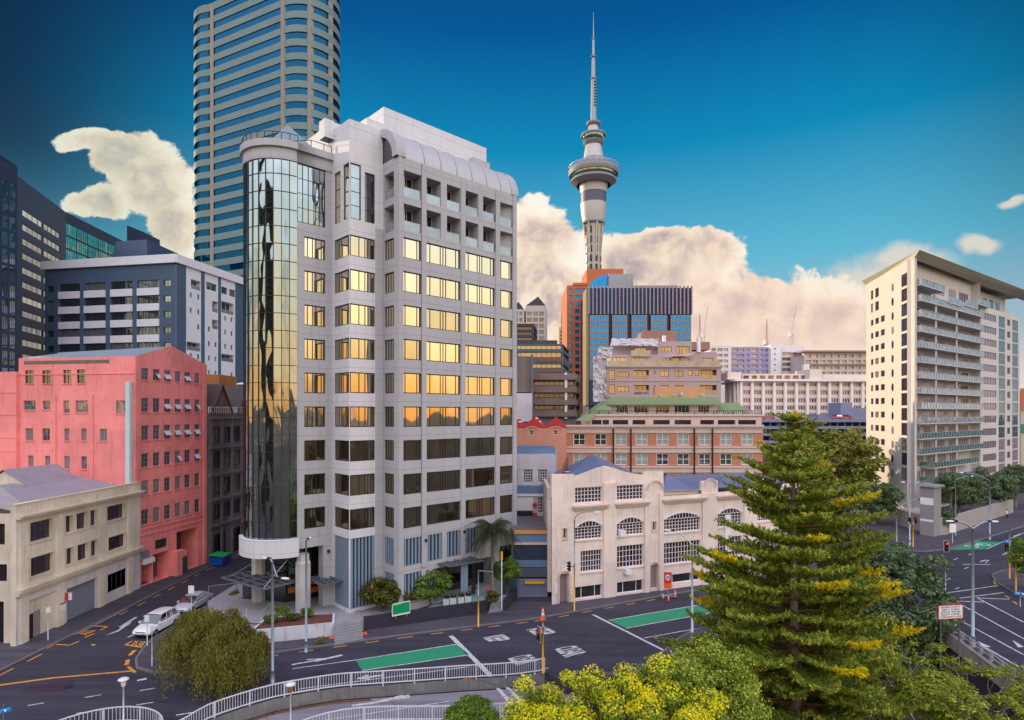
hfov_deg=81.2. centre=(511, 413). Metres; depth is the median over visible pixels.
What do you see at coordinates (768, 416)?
parked car
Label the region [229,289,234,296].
window
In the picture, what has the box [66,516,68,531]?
window
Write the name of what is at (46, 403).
window
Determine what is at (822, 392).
window
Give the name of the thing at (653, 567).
door
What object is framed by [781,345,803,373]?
balcony apartments
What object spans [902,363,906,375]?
window
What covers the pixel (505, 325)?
window
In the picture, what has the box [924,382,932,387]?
window
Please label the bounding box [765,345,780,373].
white stair tower
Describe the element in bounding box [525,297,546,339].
residential tower
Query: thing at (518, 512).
window
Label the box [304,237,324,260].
window
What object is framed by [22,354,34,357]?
window
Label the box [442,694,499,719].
shrub
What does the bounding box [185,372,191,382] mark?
window
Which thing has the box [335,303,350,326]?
window
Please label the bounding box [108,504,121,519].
window
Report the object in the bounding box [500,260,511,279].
window
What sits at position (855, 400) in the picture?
window
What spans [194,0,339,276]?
round ended tower
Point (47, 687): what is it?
asphalt patch
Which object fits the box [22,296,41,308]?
window
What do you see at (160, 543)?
window
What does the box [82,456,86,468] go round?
window
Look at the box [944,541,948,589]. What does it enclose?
traffic signal
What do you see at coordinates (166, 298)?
window
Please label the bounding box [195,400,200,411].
window
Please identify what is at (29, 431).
window
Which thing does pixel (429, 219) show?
window
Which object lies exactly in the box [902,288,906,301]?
window
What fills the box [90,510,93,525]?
window
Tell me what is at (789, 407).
window
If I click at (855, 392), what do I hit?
window
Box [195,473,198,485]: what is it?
window
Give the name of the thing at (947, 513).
shrub
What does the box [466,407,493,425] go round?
window
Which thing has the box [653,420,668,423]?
window
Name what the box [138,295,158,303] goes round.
window
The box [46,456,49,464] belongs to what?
window
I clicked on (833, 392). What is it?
window
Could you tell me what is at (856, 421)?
car park
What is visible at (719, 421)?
window
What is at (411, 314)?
window
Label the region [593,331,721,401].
terraced apartments
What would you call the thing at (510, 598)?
stair wall
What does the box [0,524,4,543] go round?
window
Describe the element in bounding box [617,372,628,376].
window
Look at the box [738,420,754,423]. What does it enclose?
window
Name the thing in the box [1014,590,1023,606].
street name sign
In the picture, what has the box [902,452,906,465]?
window
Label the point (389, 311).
window
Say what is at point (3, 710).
street name sign
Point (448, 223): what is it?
window
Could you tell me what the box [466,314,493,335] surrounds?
window
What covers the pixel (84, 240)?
green glass office
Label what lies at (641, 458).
window
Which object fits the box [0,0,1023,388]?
sky
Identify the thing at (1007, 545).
traffic signal
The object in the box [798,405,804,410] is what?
window
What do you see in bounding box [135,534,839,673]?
pavement
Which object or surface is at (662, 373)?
window
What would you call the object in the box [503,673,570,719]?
flowering tree
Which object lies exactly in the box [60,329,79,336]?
window
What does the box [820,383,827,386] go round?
window
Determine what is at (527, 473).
window
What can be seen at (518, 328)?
window
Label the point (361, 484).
window
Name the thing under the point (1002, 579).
corner pavement
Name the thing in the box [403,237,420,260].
window
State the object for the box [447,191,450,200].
window
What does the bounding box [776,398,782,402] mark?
window
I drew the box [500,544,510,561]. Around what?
window
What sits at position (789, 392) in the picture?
window
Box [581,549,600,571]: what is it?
window
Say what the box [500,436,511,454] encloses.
window
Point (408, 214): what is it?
window
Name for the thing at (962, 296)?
window
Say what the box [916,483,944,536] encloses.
lift tower
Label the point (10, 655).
pavement
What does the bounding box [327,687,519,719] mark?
ramp markings
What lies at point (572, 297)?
orange tower
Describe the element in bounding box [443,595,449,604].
planter box
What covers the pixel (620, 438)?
window
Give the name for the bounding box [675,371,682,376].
window
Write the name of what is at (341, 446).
window
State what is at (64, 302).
window
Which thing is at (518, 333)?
window
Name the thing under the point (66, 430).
window
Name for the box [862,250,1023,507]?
apartment tower
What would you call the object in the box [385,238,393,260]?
window
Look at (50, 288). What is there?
window
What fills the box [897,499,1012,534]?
boundary wall
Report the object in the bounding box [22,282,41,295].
window
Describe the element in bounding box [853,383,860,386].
window
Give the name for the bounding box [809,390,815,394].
window
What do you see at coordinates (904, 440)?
window
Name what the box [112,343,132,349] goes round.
window
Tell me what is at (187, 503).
window
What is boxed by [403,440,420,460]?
window
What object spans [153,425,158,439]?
window
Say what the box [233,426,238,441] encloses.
window
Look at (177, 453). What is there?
window
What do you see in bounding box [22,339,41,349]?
window
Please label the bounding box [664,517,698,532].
window
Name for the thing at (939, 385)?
window
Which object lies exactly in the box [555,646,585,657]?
road lettering
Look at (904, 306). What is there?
window
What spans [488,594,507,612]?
steps
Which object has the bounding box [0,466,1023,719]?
road
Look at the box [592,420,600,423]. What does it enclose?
window
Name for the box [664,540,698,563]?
window
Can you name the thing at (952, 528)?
parking sign
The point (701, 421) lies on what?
window
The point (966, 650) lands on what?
bridge parapet
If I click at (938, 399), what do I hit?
window
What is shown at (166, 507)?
window
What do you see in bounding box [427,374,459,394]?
window
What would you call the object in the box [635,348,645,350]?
window
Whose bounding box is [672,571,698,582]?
window
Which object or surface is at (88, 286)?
window
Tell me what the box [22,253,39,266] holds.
window
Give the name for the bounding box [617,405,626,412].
window
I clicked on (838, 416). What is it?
parked car
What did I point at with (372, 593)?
round tree
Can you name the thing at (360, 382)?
window
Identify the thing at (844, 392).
window
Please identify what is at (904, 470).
window
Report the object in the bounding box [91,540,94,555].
window
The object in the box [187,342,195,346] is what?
window
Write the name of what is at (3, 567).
window
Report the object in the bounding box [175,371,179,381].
window
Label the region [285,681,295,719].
garden lamp
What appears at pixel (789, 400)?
window
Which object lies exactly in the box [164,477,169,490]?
window
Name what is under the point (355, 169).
window
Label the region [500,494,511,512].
window
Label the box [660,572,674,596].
road sign
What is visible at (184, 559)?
door
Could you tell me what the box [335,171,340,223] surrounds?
window
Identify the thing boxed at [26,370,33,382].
window
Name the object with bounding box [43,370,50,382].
window
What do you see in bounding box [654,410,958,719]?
norfolk pine
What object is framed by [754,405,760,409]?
window
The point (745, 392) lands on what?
window
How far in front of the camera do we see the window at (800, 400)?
234.28 m
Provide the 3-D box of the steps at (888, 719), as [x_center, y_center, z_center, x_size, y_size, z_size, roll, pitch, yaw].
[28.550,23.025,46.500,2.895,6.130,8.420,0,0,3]
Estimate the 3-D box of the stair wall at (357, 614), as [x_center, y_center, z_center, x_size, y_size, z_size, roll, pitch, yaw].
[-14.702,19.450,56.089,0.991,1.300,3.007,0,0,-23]
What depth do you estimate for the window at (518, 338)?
158.48 m
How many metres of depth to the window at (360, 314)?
57.61 m
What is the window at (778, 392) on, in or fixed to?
in the pilastered building at (811, 391)
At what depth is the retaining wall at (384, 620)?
57.27 m
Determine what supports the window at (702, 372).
in the terraced apartments at (648, 363)
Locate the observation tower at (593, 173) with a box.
[568,12,618,268]
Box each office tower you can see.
[0,155,17,371]
[18,177,65,371]
[221,107,518,613]
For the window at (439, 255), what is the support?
in the office tower at (380, 342)
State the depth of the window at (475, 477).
64.14 m
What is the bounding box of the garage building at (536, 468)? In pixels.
[511,446,556,596]
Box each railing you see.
[60,706,162,719]
[180,658,544,719]
[303,702,516,719]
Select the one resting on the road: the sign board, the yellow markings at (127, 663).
the yellow markings at (127, 663)
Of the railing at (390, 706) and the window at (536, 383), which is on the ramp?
the railing at (390, 706)
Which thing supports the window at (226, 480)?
in the dark brick building at (224, 467)
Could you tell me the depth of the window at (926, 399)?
123.46 m
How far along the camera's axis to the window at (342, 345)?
57.76 m
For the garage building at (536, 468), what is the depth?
67.97 m
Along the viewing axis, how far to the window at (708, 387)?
123.36 m
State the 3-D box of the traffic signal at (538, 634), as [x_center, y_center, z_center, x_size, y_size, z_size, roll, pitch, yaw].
[2.114,18.050,46.179,0.613,4.100,0.473,0,0,26]
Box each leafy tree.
[629,631,773,719]
[651,634,724,710]
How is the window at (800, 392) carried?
in the pilastered building at (811, 391)
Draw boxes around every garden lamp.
[117,676,128,719]
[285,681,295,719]
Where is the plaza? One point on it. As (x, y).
(225, 598)
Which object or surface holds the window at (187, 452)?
in the salmon building at (120, 416)
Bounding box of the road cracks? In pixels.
[96,565,979,706]
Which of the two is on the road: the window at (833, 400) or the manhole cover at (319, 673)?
the manhole cover at (319, 673)
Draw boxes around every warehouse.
[0,464,145,645]
[550,454,799,603]
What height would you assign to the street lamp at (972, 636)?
10.900 m
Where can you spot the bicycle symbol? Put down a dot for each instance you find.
(977, 545)
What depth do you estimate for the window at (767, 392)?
233.31 m
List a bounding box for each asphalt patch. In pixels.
[21,681,74,693]
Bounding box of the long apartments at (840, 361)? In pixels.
[791,350,865,373]
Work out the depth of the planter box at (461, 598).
59.52 m
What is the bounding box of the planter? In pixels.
[253,613,334,641]
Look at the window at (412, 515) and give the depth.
58.22 m
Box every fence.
[208,583,233,600]
[503,578,518,597]
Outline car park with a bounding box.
[762,403,865,452]
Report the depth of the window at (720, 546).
71.52 m
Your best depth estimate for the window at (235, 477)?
86.59 m
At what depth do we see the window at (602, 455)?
100.22 m
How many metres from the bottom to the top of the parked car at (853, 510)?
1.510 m
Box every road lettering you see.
[484,634,509,641]
[508,655,537,664]
[528,627,554,634]
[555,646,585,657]
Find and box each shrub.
[229,590,239,595]
[263,614,278,623]
[274,604,290,619]
[285,613,301,620]
[300,607,314,615]
[314,636,324,643]
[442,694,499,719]
[484,590,499,609]
[941,508,957,524]
[1003,536,1023,575]
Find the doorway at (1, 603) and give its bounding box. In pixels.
[0,602,3,641]
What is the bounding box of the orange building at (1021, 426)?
[1020,388,1023,475]
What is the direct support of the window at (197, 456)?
in the salmon building at (120, 416)
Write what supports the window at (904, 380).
in the apartment tower at (942, 365)
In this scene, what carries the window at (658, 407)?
in the brick building at (678, 430)
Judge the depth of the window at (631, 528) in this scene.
66.24 m
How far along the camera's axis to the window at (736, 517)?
71.52 m
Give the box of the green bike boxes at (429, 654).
[356,541,1000,669]
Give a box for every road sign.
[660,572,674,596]
[938,604,962,700]
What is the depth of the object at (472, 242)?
63.41 m
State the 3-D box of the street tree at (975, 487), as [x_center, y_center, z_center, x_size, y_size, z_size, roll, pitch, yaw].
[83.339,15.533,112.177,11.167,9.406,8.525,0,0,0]
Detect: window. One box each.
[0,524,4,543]
[0,564,6,580]
[22,209,41,227]
[22,224,41,240]
[22,238,41,254]
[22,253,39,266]
[22,267,41,281]
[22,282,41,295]
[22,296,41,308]
[22,310,41,322]
[22,325,41,335]
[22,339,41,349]
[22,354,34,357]
[25,401,34,409]
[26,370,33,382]
[26,428,32,440]
[29,455,32,466]
[30,519,48,541]
[31,553,49,575]
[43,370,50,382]
[43,428,49,440]
[44,224,59,238]
[44,237,59,251]
[44,251,59,260]
[44,401,49,409]
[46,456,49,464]
[48,286,53,291]
[48,301,53,306]
[48,316,53,321]
[48,331,53,336]
[48,346,53,351]
[60,284,79,291]
[60,299,79,306]
[60,314,79,321]
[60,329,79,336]
[60,344,79,351]
[64,370,70,382]
[64,401,68,412]
[65,429,68,440]
[65,456,69,468]
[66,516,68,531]
[67,548,69,563]
[76,401,87,412]
[77,512,83,528]
[78,370,84,382]
[78,543,84,559]
[82,429,85,440]
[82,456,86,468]
[85,282,105,290]
[85,298,105,305]
[85,313,105,320]
[85,328,105,335]
[85,343,105,350]
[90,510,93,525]
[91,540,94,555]
[101,429,106,440]
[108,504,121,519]
[109,534,122,549]
[112,281,132,288]
[112,296,132,304]
[112,312,132,319]
[112,327,132,335]
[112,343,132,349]
[117,401,124,413]
[138,280,158,287]
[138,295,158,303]
[138,311,158,318]
[138,327,158,334]
[138,342,158,347]
[141,368,147,379]
[141,398,147,411]
[141,425,147,439]
[141,453,147,466]
[141,480,147,494]
[141,509,147,524]
[153,369,161,380]
[153,398,158,411]
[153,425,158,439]
[153,452,158,465]
[153,479,158,492]
[153,507,158,521]
[155,538,165,548]
[164,280,170,285]
[164,296,170,301]
[164,311,170,317]
[164,327,170,332]
[164,370,171,380]
[164,398,172,411]
[164,425,171,438]
[164,451,169,464]
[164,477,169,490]
[164,504,169,519]
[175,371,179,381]
[175,399,182,411]
[175,425,182,437]
[175,450,181,463]
[175,476,179,488]
[175,502,179,516]
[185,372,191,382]
[185,399,191,411]
[185,424,191,437]
[185,450,189,461]
[185,474,189,487]
[185,500,189,514]
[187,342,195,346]
[187,346,199,351]
[191,285,199,290]
[195,373,198,382]
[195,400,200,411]
[195,424,201,436]
[195,449,200,460]
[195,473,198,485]
[195,499,198,511]
[206,282,215,291]
[213,427,219,443]
[213,451,219,468]
[213,478,219,495]
[213,504,219,519]
[214,532,224,551]
[221,287,226,294]
[221,302,229,310]
[221,309,232,314]
[221,357,232,361]
[223,427,229,442]
[223,450,229,466]
[223,476,229,493]
[223,501,229,516]
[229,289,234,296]
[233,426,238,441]
[233,449,238,464]
[233,474,238,490]
[233,498,238,513]
[233,526,239,551]
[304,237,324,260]
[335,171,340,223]
[335,234,350,259]
[335,269,350,293]
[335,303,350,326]
[335,338,350,359]
[335,372,350,393]
[335,406,350,426]
[335,440,350,461]
[335,473,350,495]
[335,506,350,529]
[344,163,348,219]
[351,163,360,220]
[351,235,373,259]
[351,269,373,292]
[351,303,373,326]
[351,338,373,359]
[351,372,373,392]
[351,406,373,426]
[351,440,373,461]
[351,473,373,495]
[351,507,373,529]
[365,172,373,223]
[383,138,393,163]
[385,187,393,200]
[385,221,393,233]
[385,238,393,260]
[385,272,393,293]
[385,306,393,326]
[385,339,393,359]
[385,373,393,393]
[385,407,393,426]
[385,440,393,460]
[385,473,393,493]
[385,506,393,527]
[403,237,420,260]
[403,271,420,293]
[403,305,420,326]
[403,339,420,359]
[403,373,420,393]
[403,406,420,426]
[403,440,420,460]
[403,473,420,494]
[403,506,420,528]
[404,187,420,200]
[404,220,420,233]
[405,178,411,188]
[405,210,411,221]
[427,185,431,194]
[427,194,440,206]
[427,216,431,226]
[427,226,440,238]
[427,243,459,268]
[427,276,459,300]
[427,308,459,331]
[427,341,459,362]
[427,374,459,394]
[427,407,459,426]
[427,438,459,458]
[427,470,459,491]
[427,501,459,524]
[433,558,483,592]
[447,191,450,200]
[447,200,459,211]
[447,222,450,231]
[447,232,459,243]
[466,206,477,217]
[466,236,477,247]
[466,252,493,275]
[466,283,493,305]
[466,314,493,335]
[466,345,493,365]
[466,376,493,395]
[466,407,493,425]
[466,437,493,456]
[466,467,493,487]
[466,497,493,518]
[483,203,486,211]
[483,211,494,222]
[483,232,486,241]
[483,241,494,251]
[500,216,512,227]
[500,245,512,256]
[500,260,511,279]
[500,290,511,308]
[500,319,511,337]
[500,349,511,366]
[500,378,511,395]
[500,407,511,424]
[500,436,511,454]
[500,465,511,483]
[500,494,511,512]
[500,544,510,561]
[517,327,531,329]
[517,332,531,334]
[517,337,531,339]
[517,345,560,348]
[517,352,560,356]
[517,511,532,514]
[523,469,532,482]
[533,364,560,367]
[534,381,572,385]
[534,393,572,397]
[534,405,572,409]
[538,469,546,482]
[538,497,542,512]
[573,433,584,444]
[573,453,584,463]
[575,486,600,502]
[575,526,600,539]
[575,584,600,598]
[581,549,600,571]
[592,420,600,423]
[595,433,606,444]
[595,453,606,460]
[609,370,614,379]
[609,385,614,393]
[613,357,627,360]
[613,420,627,423]
[615,433,626,444]
[615,453,626,464]
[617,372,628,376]
[617,386,628,391]
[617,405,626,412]
[617,484,642,499]
[617,522,642,535]
[617,544,642,567]
[617,579,641,593]
[631,358,646,360]
[633,420,644,423]
[634,371,647,374]
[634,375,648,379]
[634,385,647,389]
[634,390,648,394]
[634,405,647,412]
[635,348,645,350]
[636,433,647,444]
[636,453,647,464]
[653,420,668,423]
[656,405,668,412]
[657,433,668,444]
[657,453,668,464]
[660,371,668,376]
[661,347,670,351]
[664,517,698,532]
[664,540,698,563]
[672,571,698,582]
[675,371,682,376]
[675,405,688,412]
[675,420,689,423]
[676,346,688,354]
[677,433,688,444]
[677,453,688,464]
[699,405,708,412]
[699,433,710,444]
[699,453,710,464]
[700,370,714,374]
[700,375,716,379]
[700,385,714,389]
[700,420,712,423]
[701,358,712,360]
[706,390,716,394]
[718,420,734,423]
[718,513,740,526]
[718,536,740,554]
[720,433,731,444]
[720,453,731,464]
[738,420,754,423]
[741,433,752,444]
[741,453,752,464]
[743,382,749,386]
[743,390,749,394]
[743,398,749,402]
[743,405,749,409]
[754,390,760,394]
[754,398,760,402]
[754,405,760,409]
[757,511,770,520]
[757,530,781,547]
[765,390,771,394]
[765,398,771,402]
[765,405,771,410]
[776,390,782,394]
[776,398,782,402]
[776,405,782,410]
[782,357,790,360]
[787,390,793,394]
[787,398,793,402]
[787,405,793,410]
[798,390,804,394]
[798,398,804,402]
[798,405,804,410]
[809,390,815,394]
[809,398,815,402]
[809,405,815,410]
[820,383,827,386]
[820,390,827,394]
[820,398,827,402]
[820,405,827,410]
[831,383,838,386]
[831,390,838,394]
[831,398,838,402]
[842,383,849,386]
[842,390,849,394]
[842,398,849,402]
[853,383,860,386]
[853,390,860,394]
[853,398,860,402]
[902,273,906,286]
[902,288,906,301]
[902,303,906,316]
[902,318,906,331]
[902,333,906,345]
[902,348,906,360]
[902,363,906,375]
[902,378,906,390]
[902,393,906,405]
[902,408,906,419]
[902,423,906,435]
[902,438,906,450]
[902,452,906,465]
[902,467,906,480]
[924,368,932,372]
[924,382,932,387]
[924,397,932,402]
[937,383,943,387]
[937,397,943,402]
[949,288,955,297]
[959,292,967,302]
[959,385,967,389]
[980,297,999,310]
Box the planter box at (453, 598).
[449,593,456,604]
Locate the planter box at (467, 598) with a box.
[465,591,471,602]
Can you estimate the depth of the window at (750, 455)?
100.22 m
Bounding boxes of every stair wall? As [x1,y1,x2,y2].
[352,610,363,630]
[503,587,516,610]
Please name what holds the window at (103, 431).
in the salmon building at (120, 416)
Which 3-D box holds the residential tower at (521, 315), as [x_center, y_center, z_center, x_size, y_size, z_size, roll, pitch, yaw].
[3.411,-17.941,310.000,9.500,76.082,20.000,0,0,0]
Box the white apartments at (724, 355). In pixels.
[705,346,730,413]
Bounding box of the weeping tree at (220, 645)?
[150,605,274,705]
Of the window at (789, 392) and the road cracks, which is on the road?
the road cracks
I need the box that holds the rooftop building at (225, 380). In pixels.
[207,374,242,385]
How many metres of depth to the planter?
53.07 m
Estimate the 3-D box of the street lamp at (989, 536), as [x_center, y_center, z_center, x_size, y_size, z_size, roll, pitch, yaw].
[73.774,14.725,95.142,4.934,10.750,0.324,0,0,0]
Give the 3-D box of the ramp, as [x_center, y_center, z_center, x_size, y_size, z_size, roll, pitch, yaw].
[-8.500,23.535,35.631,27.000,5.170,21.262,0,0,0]
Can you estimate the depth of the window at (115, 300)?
132.87 m
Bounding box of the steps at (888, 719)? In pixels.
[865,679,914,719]
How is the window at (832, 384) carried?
in the pilastered building at (811, 391)
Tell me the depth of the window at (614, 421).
101.95 m
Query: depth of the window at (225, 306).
147.83 m
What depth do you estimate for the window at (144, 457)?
69.44 m
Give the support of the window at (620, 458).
in the brick building at (678, 430)
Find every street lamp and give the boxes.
[261,556,289,682]
[304,537,311,651]
[567,511,600,610]
[664,529,693,640]
[896,499,923,545]
[901,482,910,544]
[946,520,998,646]
[955,476,972,534]
[959,472,990,539]
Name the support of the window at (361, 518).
in the office tower at (380, 342)
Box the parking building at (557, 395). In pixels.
[533,373,579,424]
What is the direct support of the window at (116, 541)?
in the warehouse at (70, 547)
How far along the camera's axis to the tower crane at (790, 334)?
539.83 m
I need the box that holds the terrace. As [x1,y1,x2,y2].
[428,593,484,607]
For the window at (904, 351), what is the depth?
119.54 m
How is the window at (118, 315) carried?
in the slate white office
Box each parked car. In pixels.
[132,607,179,636]
[174,591,212,612]
[762,415,775,418]
[830,415,842,418]
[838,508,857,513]
[840,415,853,418]
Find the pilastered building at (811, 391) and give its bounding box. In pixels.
[721,369,865,464]
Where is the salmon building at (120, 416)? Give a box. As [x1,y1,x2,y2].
[0,346,206,586]
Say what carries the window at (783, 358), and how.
in the balcony apartments at (787, 351)
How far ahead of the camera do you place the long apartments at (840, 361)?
285.20 m
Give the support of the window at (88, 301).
in the slate white office
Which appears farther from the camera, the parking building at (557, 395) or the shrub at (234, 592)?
the parking building at (557, 395)
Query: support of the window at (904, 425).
in the apartment tower at (942, 365)
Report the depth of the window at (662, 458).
100.22 m
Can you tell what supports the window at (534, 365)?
in the dark office at (550, 356)
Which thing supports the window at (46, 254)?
in the slate office tower at (41, 227)
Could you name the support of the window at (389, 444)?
in the office tower at (380, 342)
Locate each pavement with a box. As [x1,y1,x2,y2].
[0,550,238,670]
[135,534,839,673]
[583,627,720,676]
[831,470,1023,551]
[991,568,1023,598]
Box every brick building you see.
[207,384,242,562]
[565,387,763,475]
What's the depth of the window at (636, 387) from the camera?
123.36 m
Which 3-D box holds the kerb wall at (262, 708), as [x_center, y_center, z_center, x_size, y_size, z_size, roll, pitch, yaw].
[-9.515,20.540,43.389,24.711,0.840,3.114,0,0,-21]
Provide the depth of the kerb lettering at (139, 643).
52.13 m
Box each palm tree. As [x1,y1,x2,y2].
[463,517,522,599]
[941,487,970,508]
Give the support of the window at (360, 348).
in the office tower at (380, 342)
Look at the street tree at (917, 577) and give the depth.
56.04 m
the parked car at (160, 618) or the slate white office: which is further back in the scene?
the slate white office
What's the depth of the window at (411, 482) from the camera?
58.22 m
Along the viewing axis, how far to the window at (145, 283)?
131.61 m
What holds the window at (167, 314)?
in the slate white office
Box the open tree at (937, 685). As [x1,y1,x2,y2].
[818,637,1023,719]
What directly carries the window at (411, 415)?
in the office tower at (380, 342)
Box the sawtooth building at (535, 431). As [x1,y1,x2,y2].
[517,417,566,548]
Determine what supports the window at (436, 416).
in the office tower at (380, 342)
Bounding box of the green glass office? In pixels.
[66,212,159,259]
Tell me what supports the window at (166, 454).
in the salmon building at (120, 416)
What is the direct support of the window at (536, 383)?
in the parking building at (557, 395)
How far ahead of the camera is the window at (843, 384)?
235.57 m
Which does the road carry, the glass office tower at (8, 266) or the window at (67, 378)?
the glass office tower at (8, 266)
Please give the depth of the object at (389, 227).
58.32 m
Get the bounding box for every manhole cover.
[62,685,73,688]
[315,671,324,675]
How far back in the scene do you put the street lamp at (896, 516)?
87.88 m
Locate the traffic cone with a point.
(542, 618)
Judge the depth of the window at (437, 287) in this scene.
60.88 m
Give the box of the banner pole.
[501,551,502,609]
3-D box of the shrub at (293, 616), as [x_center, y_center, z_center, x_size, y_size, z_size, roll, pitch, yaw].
[-19.834,18.454,54.134,1.298,0.829,1.190,0,0,0]
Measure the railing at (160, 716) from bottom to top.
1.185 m
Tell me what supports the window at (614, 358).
in the terraced apartments at (648, 363)
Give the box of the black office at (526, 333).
[517,323,536,343]
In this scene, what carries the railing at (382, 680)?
on the kerb wall at (262, 708)
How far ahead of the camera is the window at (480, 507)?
64.14 m
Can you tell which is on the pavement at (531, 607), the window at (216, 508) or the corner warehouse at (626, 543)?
the corner warehouse at (626, 543)
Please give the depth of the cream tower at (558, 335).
333.07 m
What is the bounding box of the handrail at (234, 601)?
[218,594,247,617]
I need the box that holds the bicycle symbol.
[964,543,990,547]
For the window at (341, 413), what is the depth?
57.76 m
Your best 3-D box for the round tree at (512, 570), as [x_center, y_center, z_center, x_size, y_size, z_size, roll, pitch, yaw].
[-0.677,17.478,62.759,3.749,5.264,3.579,0,0,0]
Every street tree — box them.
[766,438,822,491]
[803,426,891,500]
[840,540,965,680]
[845,481,906,523]
[933,471,990,512]
[961,466,1020,504]
[998,464,1023,506]
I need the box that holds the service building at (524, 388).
[517,355,532,420]
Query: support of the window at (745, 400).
in the pilastered building at (811, 391)
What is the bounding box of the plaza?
[207,583,391,630]
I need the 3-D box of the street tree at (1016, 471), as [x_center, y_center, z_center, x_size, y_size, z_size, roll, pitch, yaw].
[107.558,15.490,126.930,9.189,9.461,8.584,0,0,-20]
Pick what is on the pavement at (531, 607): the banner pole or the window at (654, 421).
the banner pole
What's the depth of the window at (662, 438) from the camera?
100.22 m
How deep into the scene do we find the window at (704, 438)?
100.22 m
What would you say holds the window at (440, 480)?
in the office tower at (380, 342)
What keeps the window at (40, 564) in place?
in the warehouse at (70, 547)
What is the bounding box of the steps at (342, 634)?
[333,621,362,645]
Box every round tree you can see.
[358,576,402,611]
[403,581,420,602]
[410,568,453,604]
[488,556,522,594]
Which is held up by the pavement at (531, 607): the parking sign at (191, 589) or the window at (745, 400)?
the parking sign at (191, 589)
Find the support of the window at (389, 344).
in the office tower at (380, 342)
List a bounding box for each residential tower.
[517,302,525,322]
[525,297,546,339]
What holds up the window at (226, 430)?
in the dark brick building at (224, 467)
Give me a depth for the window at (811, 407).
234.62 m
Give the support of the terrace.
on the planting bed
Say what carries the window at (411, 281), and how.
in the office tower at (380, 342)
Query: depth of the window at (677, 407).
104.29 m
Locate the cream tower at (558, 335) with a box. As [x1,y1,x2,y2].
[556,327,560,343]
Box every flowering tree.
[500,652,730,719]
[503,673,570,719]
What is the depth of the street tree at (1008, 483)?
115.00 m
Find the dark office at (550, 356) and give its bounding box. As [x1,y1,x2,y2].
[517,340,568,423]
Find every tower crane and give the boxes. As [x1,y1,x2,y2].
[696,314,701,341]
[701,307,707,341]
[763,321,767,345]
[788,307,795,342]
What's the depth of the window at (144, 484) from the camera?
69.44 m
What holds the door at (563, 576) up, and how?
in the corner warehouse at (626, 543)
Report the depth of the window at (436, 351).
60.88 m
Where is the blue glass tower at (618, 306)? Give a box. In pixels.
[581,269,692,413]
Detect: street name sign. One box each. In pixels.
[0,705,11,719]
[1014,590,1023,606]
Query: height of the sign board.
1.450 m
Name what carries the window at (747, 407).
in the pilastered building at (811, 391)
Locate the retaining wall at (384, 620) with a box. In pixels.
[363,600,485,629]
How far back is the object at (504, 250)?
66.81 m
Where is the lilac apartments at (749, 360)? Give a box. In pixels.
[731,347,767,373]
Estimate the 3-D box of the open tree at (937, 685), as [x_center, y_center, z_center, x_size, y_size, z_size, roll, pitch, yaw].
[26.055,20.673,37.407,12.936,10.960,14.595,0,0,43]
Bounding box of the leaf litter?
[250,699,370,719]
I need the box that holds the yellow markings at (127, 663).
[0,556,1016,685]
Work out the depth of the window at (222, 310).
146.86 m
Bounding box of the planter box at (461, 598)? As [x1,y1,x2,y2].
[458,591,464,603]
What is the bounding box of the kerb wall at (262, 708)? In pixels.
[211,672,544,719]
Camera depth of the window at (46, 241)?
150.41 m
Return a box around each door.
[29,609,39,638]
[67,579,94,620]
[182,555,187,573]
[560,574,565,601]
[651,565,655,586]
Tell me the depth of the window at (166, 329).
130.68 m
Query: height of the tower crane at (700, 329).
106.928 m
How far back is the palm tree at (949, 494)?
98.90 m
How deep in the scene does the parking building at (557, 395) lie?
125.00 m
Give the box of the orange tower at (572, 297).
[561,269,622,424]
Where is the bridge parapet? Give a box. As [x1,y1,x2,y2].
[904,599,1023,694]
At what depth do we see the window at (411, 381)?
58.26 m
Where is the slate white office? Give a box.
[40,239,242,385]
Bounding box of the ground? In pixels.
[773,664,971,719]
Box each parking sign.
[46,607,50,639]
[144,615,148,644]
[150,625,154,665]
[188,585,193,609]
[949,524,955,542]
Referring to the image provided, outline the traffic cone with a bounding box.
[540,608,545,620]
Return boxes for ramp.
[258,684,578,719]
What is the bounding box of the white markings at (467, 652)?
[28,533,1023,714]
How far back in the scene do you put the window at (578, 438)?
100.22 m
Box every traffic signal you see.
[471,565,496,626]
[535,621,543,672]
[908,516,917,546]
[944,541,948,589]
[1004,527,1013,577]
[1015,553,1020,590]
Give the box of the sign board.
[392,601,409,618]
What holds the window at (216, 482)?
in the dark brick building at (224, 467)
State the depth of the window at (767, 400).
233.31 m
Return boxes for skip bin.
[208,551,230,565]
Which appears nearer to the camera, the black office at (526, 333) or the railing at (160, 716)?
the railing at (160, 716)
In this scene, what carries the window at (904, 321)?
in the apartment tower at (942, 365)

